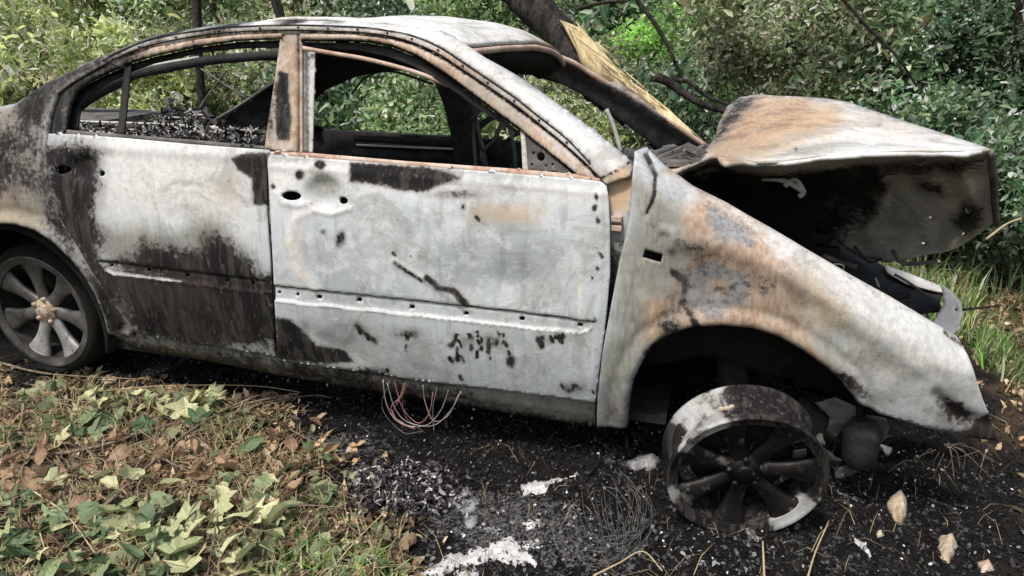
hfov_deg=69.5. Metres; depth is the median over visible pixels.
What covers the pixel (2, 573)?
fallen leaf
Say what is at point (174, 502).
fallen leaf
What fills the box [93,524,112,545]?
fallen leaf
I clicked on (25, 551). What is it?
fallen leaf
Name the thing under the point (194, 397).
fallen leaf
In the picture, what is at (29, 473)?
fallen leaf
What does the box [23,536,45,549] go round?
fallen leaf
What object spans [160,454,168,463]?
fallen leaf
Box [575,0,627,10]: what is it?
bare branch
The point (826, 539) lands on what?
charred scraps
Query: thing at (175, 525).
fallen leaf
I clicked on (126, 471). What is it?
fallen leaf
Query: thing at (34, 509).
fallen leaf
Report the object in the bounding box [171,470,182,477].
fallen leaf
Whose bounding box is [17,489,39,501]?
fallen leaf
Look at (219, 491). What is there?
fallen leaf
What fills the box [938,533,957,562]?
foam lump
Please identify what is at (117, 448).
fallen leaf
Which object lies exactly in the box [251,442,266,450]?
fallen leaf
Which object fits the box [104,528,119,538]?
fallen leaf
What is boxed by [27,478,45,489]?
fallen leaf
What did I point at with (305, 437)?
twig
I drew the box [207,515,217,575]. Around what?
twig
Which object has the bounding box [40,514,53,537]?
fallen leaf
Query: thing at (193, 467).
fallen leaf
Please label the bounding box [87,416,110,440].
fallen leaf
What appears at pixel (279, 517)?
fallen leaf
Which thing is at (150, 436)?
fallen leaf
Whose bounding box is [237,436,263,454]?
fallen leaf
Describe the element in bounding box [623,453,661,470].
grey slag
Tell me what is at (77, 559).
fallen leaf
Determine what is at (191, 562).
fallen leaf
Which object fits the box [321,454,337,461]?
fallen leaf
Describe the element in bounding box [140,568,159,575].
fallen leaf
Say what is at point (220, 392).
fallen leaf
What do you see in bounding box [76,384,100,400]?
fallen leaf
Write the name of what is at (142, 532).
fallen leaf
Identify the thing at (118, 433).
fallen leaf
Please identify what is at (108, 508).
fallen leaf
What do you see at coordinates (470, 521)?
grey slag
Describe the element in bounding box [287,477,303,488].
fallen leaf
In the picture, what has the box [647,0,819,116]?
bush
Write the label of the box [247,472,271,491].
fallen leaf
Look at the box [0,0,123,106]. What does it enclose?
bush
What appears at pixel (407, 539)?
leaf litter
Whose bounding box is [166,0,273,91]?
tree
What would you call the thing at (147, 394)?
fallen leaf
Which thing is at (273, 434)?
fallen leaf
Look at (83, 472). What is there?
fallen leaf
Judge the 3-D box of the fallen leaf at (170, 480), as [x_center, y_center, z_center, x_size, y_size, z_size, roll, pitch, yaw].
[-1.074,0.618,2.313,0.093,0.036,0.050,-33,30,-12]
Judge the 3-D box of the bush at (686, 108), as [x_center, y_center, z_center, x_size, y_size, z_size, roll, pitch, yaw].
[1.091,-1.099,5.081,1.283,1.465,1.102,6,21,15]
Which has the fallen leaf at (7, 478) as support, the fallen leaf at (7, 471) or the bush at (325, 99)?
the fallen leaf at (7, 471)
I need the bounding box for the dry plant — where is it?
[914,442,997,479]
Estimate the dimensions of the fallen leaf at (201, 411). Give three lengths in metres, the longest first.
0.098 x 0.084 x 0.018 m
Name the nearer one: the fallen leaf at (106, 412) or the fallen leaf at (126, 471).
the fallen leaf at (126, 471)
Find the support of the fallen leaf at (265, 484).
on the leaf litter at (407, 539)
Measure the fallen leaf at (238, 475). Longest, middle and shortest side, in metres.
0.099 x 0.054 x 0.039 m
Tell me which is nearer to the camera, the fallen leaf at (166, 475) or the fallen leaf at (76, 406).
the fallen leaf at (166, 475)
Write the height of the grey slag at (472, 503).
0.046 m
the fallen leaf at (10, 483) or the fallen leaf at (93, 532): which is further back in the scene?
the fallen leaf at (10, 483)
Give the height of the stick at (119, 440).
0.045 m
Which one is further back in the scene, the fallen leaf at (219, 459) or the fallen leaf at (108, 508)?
the fallen leaf at (219, 459)
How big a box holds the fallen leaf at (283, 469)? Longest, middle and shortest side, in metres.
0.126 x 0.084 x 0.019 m
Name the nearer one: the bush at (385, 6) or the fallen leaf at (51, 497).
the fallen leaf at (51, 497)
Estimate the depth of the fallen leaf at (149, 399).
2.86 m
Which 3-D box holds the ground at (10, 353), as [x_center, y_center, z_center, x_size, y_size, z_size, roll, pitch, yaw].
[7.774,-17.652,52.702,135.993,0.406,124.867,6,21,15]
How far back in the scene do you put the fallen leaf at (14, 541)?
2.07 m
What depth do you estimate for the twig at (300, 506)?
2.26 m
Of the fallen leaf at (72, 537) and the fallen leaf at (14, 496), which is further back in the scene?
the fallen leaf at (14, 496)
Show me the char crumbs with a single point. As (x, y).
(739, 539)
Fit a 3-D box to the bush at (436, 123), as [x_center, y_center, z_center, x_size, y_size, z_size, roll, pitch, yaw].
[-0.610,-1.201,5.650,1.438,1.265,1.450,-6,21,-17]
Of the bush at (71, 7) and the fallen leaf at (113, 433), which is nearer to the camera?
the fallen leaf at (113, 433)
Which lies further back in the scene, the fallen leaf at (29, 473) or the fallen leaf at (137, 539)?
the fallen leaf at (29, 473)
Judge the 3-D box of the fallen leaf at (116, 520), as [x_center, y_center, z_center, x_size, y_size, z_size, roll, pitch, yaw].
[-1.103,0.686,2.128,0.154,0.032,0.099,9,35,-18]
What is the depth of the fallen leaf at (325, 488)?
2.36 m
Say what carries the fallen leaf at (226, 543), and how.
on the leaf litter at (407, 539)
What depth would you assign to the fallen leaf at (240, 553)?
1.99 m
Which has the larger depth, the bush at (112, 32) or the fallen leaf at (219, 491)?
the bush at (112, 32)
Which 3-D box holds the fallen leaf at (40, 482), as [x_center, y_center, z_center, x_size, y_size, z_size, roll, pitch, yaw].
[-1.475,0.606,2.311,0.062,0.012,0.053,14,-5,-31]
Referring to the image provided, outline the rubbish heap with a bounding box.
[317,447,485,524]
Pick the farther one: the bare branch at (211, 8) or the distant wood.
the distant wood
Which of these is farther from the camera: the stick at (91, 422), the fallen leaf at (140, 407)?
the fallen leaf at (140, 407)
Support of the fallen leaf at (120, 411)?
on the fallen leaf at (106, 412)
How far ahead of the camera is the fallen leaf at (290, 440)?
2.61 m
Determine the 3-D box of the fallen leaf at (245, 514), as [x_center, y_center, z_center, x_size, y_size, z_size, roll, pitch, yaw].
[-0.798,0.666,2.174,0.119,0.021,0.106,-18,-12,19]
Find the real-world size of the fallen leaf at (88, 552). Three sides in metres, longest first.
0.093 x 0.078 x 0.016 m
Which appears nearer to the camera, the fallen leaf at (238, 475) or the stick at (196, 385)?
the fallen leaf at (238, 475)
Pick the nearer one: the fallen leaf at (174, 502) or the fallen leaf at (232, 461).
the fallen leaf at (174, 502)
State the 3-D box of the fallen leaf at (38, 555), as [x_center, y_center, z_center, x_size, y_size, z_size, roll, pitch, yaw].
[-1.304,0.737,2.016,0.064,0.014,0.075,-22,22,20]
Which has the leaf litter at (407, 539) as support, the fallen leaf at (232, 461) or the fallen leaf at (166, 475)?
the fallen leaf at (166, 475)
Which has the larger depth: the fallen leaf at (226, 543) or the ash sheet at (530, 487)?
the ash sheet at (530, 487)
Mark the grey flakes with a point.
(550, 524)
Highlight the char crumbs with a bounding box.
[0,337,1023,575]
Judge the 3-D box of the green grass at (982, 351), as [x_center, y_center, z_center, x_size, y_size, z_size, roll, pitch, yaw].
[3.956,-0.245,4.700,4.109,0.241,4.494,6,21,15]
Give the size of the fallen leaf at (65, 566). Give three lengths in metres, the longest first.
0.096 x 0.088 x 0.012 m
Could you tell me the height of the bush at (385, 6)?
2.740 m
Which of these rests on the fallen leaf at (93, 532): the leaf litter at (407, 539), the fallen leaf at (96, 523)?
the fallen leaf at (96, 523)
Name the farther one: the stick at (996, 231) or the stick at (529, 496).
the stick at (996, 231)
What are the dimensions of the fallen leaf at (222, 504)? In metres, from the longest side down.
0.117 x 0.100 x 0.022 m
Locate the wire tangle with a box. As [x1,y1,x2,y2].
[559,469,655,566]
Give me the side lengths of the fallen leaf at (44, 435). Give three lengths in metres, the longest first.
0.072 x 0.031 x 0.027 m
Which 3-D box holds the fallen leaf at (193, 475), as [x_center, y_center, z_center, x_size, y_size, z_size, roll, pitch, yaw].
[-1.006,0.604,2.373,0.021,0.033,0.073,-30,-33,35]
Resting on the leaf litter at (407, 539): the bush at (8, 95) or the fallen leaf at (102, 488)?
the fallen leaf at (102, 488)
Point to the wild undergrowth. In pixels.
(959, 266)
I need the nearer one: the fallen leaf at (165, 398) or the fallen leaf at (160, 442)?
the fallen leaf at (160, 442)
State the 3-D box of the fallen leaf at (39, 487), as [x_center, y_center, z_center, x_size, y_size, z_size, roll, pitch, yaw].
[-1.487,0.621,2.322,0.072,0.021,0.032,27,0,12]
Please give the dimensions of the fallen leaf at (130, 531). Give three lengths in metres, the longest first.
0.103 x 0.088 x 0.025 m
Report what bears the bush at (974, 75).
on the ground at (10, 353)
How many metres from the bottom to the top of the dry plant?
0.090 m
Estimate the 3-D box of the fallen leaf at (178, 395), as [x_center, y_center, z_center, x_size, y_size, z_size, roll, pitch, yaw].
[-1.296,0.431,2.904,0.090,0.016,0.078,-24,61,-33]
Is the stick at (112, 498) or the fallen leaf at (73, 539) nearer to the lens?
the fallen leaf at (73, 539)
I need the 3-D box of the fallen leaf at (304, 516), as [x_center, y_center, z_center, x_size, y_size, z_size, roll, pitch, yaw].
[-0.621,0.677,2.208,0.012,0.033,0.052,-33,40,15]
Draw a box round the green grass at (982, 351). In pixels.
[880,243,1023,383]
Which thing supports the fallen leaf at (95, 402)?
on the leaf litter at (407, 539)
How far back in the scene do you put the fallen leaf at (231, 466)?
2.42 m
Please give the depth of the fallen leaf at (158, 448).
2.49 m
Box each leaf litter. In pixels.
[0,359,693,575]
[933,278,1023,511]
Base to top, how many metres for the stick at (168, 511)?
0.045 m
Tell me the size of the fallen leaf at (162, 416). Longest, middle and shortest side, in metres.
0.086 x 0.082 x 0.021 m
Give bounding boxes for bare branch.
[206,0,219,22]
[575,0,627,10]
[635,0,680,96]
[653,72,725,113]
[670,77,728,105]
[842,0,917,86]
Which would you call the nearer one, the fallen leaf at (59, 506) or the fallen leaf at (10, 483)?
the fallen leaf at (59, 506)
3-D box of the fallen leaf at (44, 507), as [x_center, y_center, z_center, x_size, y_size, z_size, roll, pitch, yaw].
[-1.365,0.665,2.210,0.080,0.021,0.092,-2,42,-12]
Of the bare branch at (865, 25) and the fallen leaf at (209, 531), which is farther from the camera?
the bare branch at (865, 25)
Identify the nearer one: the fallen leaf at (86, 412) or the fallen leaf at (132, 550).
the fallen leaf at (132, 550)
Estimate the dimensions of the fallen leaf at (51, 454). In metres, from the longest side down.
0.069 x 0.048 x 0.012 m
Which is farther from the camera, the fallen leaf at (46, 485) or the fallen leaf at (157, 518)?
the fallen leaf at (46, 485)
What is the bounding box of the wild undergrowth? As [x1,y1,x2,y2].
[269,126,1023,302]
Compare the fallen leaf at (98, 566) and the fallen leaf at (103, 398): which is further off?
the fallen leaf at (103, 398)
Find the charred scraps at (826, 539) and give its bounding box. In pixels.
[294,397,1023,575]
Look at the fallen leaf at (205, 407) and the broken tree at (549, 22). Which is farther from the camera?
the broken tree at (549, 22)
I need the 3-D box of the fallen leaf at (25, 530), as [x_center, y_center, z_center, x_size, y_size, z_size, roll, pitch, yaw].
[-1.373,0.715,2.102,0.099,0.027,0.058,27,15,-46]
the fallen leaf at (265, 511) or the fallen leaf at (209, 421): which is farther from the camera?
the fallen leaf at (209, 421)
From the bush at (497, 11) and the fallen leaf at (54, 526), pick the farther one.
the bush at (497, 11)
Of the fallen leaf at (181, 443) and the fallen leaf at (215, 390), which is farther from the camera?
the fallen leaf at (215, 390)
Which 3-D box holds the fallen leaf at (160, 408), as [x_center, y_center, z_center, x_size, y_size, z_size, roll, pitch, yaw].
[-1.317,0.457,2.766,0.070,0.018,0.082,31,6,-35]
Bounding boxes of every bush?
[0,0,66,95]
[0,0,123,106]
[16,0,230,120]
[20,0,177,94]
[58,0,270,105]
[109,0,278,119]
[173,0,383,127]
[239,2,444,134]
[284,0,470,105]
[337,71,513,137]
[401,0,582,110]
[482,81,646,148]
[516,21,675,147]
[583,16,757,147]
[587,0,713,143]
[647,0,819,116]
[661,0,950,138]
[730,0,1023,130]
[783,0,1023,262]
[823,36,1023,268]
[938,97,1023,295]
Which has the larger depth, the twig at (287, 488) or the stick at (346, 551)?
the twig at (287, 488)
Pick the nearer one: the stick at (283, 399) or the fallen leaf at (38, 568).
the fallen leaf at (38, 568)
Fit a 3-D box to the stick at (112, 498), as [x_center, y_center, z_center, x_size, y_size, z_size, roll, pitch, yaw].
[-1.136,0.536,2.578,0.112,0.053,0.875,6,21,15]
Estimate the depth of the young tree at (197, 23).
5.92 m
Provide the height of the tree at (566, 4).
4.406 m
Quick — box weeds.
[247,522,413,575]
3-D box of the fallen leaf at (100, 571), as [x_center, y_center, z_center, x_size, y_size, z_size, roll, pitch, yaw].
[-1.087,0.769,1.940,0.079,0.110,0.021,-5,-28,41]
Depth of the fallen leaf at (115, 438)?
2.60 m
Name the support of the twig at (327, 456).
on the leaf litter at (407, 539)
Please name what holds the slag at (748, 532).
on the ground at (10, 353)
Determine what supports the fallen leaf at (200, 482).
on the fallen leaf at (193, 475)
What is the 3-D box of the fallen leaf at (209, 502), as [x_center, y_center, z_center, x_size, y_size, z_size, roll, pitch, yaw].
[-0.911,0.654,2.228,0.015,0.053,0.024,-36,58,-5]
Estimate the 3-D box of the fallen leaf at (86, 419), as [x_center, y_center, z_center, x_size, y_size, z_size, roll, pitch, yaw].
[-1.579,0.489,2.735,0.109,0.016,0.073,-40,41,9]
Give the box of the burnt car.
[0,15,1000,531]
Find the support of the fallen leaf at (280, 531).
on the leaf litter at (407, 539)
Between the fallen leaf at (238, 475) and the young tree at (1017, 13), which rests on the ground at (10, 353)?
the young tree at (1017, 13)
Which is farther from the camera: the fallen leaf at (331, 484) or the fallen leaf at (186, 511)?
the fallen leaf at (331, 484)
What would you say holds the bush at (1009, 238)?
on the ground at (10, 353)
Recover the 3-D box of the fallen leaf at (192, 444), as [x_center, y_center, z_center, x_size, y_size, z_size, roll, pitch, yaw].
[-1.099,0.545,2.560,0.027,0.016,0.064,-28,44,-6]
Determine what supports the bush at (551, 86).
on the ground at (10, 353)
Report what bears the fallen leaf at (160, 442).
on the leaf litter at (407, 539)
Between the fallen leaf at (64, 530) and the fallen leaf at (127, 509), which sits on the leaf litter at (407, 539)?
the fallen leaf at (127, 509)
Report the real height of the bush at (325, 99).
1.919 m
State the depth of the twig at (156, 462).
2.44 m
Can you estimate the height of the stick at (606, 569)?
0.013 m
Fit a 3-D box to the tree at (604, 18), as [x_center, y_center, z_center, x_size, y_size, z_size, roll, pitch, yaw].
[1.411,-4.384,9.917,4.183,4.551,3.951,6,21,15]
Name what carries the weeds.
on the ground at (10, 353)
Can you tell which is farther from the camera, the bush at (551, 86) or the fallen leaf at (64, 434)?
the bush at (551, 86)
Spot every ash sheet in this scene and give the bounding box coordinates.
[379,491,394,503]
[419,536,536,575]
[456,568,478,575]
[480,525,502,534]
[521,473,578,495]
[521,538,539,550]
[522,517,540,529]
[837,489,863,502]
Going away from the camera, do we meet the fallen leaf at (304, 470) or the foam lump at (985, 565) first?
the foam lump at (985, 565)
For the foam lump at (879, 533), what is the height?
0.027 m
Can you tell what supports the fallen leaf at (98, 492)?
on the leaf litter at (407, 539)
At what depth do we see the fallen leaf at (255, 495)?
2.28 m
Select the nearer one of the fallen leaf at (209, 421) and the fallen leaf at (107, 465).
the fallen leaf at (107, 465)
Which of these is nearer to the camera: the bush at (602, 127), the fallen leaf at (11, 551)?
the fallen leaf at (11, 551)
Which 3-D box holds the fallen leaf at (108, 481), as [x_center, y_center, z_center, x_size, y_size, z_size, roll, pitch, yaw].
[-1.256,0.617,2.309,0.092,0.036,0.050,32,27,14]
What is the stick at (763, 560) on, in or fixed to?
on the ground at (10, 353)
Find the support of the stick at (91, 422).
on the leaf litter at (407, 539)
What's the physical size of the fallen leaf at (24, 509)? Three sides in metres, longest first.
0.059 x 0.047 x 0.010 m
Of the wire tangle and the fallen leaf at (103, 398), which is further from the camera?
the fallen leaf at (103, 398)
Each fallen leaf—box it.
[0,467,13,477]
[0,476,9,484]
[0,490,8,501]
[0,500,10,505]
[0,515,11,537]
[0,544,24,574]
[0,544,32,557]
[0,569,14,575]
[1,451,21,461]
[1,528,15,547]
[4,480,19,489]
[4,490,22,500]
[6,507,18,522]
[8,528,41,544]
[11,530,34,543]
[12,462,24,472]
[15,532,29,546]
[16,545,41,559]
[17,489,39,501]
[19,475,29,489]
[20,555,52,569]
[21,503,37,512]
[22,547,48,566]
[23,469,36,481]
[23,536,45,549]
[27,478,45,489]
[27,490,36,498]
[30,480,47,491]
[30,505,49,513]
[31,561,41,575]
[32,479,51,484]
[34,443,46,464]
[35,465,47,476]
[36,491,55,506]
[36,509,69,523]
[38,430,48,443]
[38,556,62,575]
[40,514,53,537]
[41,491,49,502]
[41,498,68,513]
[41,509,56,523]
[43,481,55,489]
[44,452,54,459]
[44,467,68,489]
[48,424,70,449]
[49,516,76,530]
[50,502,68,510]
[54,549,89,575]
[58,464,64,474]
[58,528,68,533]
[63,567,75,575]
[64,420,83,436]
[64,528,80,548]
[64,550,88,560]
[66,531,83,541]
[67,494,91,507]
[72,401,82,410]
[75,551,97,557]
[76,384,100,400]
[76,515,101,537]
[77,501,102,525]
[77,516,95,532]
[79,384,99,391]
[79,412,96,426]
[79,468,99,484]
[82,463,96,471]
[82,562,96,570]
[83,410,101,417]
[84,391,95,401]
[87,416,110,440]
[88,554,117,568]
[89,466,116,477]
[90,396,107,407]
[90,400,110,406]
[90,531,110,543]
[90,560,110,575]
[90,563,107,571]
[91,413,121,428]
[91,486,114,489]
[91,521,100,525]
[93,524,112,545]
[96,489,101,501]
[98,496,136,512]
[99,476,118,491]
[100,409,112,415]
[100,510,155,539]
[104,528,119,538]
[104,567,122,572]
[105,463,111,473]
[106,487,120,499]
[107,435,127,440]
[107,444,133,460]
[107,538,144,548]
[110,426,116,437]
[113,407,123,420]
[116,427,126,435]
[116,528,137,534]
[117,541,144,559]
[118,464,144,479]
[119,504,155,521]
[120,387,134,405]
[130,402,144,418]
[130,414,156,438]
[131,388,145,394]
[131,525,166,535]
[136,526,162,556]
[137,471,155,476]
[137,503,155,526]
[137,521,150,529]
[138,499,149,510]
[140,389,158,406]
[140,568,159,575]
[144,530,165,544]
[145,396,157,403]
[145,520,170,551]
[147,434,154,442]
[148,483,174,490]
[148,491,174,516]
[149,463,160,470]
[151,443,166,460]
[152,401,168,415]
[153,414,170,419]
[153,514,164,520]
[153,564,164,575]
[156,437,164,445]
[158,394,172,404]
[158,499,178,507]
[158,535,203,553]
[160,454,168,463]
[161,478,184,488]
[161,523,189,541]
[162,473,170,477]
[163,397,197,418]
[163,544,205,572]
[165,424,187,432]
[165,518,183,536]
[168,446,182,455]
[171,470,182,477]
[173,387,187,401]
[175,440,184,446]
[176,499,204,522]
[177,390,203,399]
[180,416,195,430]
[184,461,201,479]
[184,516,205,535]
[185,390,199,402]
[187,406,212,422]
[187,470,201,483]
[187,470,208,479]
[190,438,197,451]
[191,404,212,412]
[193,462,207,469]
[193,530,203,540]
[203,384,226,399]
[203,416,217,427]
[204,395,220,409]
[205,382,224,395]
[205,481,228,492]
[205,500,213,507]
[207,479,215,487]
[207,526,224,534]
[209,490,236,521]
[214,485,229,501]
[215,455,224,463]
[217,472,245,481]
[218,463,238,471]
[219,532,242,556]
[222,537,257,562]
[222,563,261,575]
[223,472,233,483]
[223,507,262,518]
[224,547,251,565]
[228,459,239,463]
[230,493,242,504]
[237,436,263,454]
[239,498,259,512]
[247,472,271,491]
[247,513,261,524]
[249,496,278,524]
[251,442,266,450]
[251,480,275,497]
[252,493,275,502]
[262,470,279,481]
[267,500,303,527]
[269,427,277,441]
[269,443,275,449]
[274,527,284,537]
[275,512,284,525]
[276,460,299,477]
[283,470,306,484]
[284,435,297,450]
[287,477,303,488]
[288,466,308,480]
[289,525,296,536]
[299,532,306,540]
[302,508,309,521]
[304,437,314,451]
[313,478,334,499]
[317,480,336,487]
[318,487,336,502]
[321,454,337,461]
[322,443,338,451]
[322,443,339,451]
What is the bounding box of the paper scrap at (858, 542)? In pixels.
[852,534,870,557]
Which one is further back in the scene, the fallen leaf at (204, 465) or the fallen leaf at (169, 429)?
the fallen leaf at (169, 429)
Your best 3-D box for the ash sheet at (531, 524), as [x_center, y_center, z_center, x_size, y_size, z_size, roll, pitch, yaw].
[0.061,0.711,2.221,0.058,0.018,0.042,-6,21,-16]
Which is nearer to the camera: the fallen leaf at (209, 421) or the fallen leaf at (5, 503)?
the fallen leaf at (5, 503)
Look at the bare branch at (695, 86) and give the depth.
4.09 m
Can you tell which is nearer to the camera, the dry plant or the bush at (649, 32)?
the dry plant
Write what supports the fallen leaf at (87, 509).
on the leaf litter at (407, 539)
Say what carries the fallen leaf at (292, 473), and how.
on the leaf litter at (407, 539)
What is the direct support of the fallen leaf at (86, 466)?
on the leaf litter at (407, 539)
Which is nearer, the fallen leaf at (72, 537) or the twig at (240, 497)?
the fallen leaf at (72, 537)
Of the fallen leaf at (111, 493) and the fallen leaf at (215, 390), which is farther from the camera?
the fallen leaf at (215, 390)
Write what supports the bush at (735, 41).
on the ground at (10, 353)
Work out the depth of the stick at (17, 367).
3.14 m
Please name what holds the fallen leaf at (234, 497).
on the leaf litter at (407, 539)
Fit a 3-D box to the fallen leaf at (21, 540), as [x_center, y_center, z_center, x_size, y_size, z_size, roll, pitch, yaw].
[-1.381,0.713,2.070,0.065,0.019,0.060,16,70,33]
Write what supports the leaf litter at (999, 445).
on the ground at (10, 353)
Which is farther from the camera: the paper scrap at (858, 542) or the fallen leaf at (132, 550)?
the paper scrap at (858, 542)
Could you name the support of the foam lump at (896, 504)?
on the ground at (10, 353)
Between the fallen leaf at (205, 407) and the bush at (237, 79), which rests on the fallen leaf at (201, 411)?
the fallen leaf at (205, 407)
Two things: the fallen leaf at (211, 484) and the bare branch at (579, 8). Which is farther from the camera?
the bare branch at (579, 8)
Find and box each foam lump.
[876,530,883,537]
[885,490,907,524]
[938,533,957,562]
[977,559,993,572]
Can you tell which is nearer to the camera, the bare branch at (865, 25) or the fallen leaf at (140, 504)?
the fallen leaf at (140, 504)
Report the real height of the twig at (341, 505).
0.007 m
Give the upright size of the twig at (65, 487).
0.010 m
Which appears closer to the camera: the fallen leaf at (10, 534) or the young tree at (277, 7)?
the fallen leaf at (10, 534)
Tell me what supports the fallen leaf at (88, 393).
on the leaf litter at (407, 539)
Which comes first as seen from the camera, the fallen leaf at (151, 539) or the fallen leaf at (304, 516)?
the fallen leaf at (151, 539)
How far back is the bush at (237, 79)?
6.47 m
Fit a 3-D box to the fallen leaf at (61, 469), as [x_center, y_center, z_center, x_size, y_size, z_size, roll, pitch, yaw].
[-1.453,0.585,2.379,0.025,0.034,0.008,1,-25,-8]
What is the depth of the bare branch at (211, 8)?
5.51 m
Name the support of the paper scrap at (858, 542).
on the ground at (10, 353)
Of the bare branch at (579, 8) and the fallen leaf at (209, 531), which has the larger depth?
the bare branch at (579, 8)
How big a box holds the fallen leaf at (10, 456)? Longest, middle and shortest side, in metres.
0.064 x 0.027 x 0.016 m
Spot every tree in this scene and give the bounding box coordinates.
[2,1,45,58]
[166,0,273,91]
[192,0,206,120]
[271,0,284,39]
[501,0,702,140]
[523,0,641,99]
[532,0,714,103]
[1007,0,1023,214]
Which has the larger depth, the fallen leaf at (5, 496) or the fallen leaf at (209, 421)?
the fallen leaf at (209, 421)
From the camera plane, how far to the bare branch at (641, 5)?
4.70 m
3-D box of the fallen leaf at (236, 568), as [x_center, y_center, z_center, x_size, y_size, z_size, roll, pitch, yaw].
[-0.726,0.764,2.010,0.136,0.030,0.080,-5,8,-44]
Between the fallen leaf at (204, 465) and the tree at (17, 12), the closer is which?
the fallen leaf at (204, 465)
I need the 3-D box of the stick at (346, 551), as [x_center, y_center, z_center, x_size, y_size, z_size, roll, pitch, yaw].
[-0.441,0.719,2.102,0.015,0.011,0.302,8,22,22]
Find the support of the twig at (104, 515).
on the leaf litter at (407, 539)
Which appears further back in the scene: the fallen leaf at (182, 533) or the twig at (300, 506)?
the twig at (300, 506)
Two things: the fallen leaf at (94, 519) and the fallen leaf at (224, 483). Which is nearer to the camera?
the fallen leaf at (94, 519)
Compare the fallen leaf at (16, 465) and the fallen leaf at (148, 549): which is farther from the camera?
the fallen leaf at (16, 465)
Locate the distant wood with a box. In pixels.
[0,0,724,82]
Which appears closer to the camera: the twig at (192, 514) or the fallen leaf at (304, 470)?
the twig at (192, 514)
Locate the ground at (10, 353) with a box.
[0,49,1023,575]
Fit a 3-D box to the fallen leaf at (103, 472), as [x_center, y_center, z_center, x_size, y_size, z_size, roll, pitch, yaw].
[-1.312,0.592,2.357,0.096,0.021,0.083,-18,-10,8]
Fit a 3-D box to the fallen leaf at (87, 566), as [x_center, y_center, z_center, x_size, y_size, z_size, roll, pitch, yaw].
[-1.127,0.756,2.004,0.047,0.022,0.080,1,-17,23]
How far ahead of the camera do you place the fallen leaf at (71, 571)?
1.97 m
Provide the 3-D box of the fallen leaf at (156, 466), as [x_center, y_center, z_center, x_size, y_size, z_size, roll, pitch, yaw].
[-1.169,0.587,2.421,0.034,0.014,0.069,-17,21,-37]
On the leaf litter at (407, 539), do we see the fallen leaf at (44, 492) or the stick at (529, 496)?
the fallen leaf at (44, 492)
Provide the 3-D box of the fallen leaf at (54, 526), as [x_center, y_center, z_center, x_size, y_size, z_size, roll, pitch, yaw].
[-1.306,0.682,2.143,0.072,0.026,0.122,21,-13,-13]
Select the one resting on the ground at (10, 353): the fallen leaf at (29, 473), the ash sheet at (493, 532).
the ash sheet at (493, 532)
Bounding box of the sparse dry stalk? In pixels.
[396,410,1023,575]
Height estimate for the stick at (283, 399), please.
0.012 m
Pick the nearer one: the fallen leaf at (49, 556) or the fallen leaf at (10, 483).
the fallen leaf at (49, 556)
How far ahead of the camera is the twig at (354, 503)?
2.27 m
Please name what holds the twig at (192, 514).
on the leaf litter at (407, 539)
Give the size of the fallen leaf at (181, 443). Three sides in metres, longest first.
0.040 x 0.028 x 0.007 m
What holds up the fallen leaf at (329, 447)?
on the leaf litter at (407, 539)
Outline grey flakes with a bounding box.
[415,489,774,575]
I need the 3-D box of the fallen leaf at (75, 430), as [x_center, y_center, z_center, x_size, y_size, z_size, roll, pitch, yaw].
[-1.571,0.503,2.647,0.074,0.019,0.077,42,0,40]
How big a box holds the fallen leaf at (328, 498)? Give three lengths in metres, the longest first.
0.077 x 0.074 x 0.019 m
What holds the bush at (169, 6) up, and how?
on the ground at (10, 353)
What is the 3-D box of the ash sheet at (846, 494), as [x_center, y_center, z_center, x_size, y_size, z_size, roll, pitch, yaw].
[1.091,0.674,2.384,0.081,0.020,0.044,6,21,15]
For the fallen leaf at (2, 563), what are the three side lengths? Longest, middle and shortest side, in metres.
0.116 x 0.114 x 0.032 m
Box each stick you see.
[0,361,151,379]
[0,399,102,403]
[24,392,301,459]
[30,489,94,551]
[90,421,127,434]
[97,384,298,391]
[101,390,271,506]
[156,492,258,515]
[204,449,384,575]
[231,395,330,413]
[325,510,386,575]
[439,459,600,509]
[593,551,662,575]
[762,541,765,575]
[807,520,828,575]
[932,305,998,312]
[961,328,997,356]
[985,218,1021,239]
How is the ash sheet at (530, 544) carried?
on the ground at (10, 353)
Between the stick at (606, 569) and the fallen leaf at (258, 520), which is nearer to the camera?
the stick at (606, 569)
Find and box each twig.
[13,510,36,575]
[52,479,77,494]
[102,484,136,517]
[133,442,188,470]
[138,460,178,467]
[182,500,208,524]
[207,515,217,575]
[228,400,291,439]
[238,496,327,505]
[246,450,261,496]
[246,472,319,500]
[287,502,317,508]
[291,429,328,443]
[304,452,356,464]
[317,491,398,513]
[320,496,364,513]
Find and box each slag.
[451,490,480,515]
[464,514,479,528]
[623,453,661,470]
[746,528,761,541]

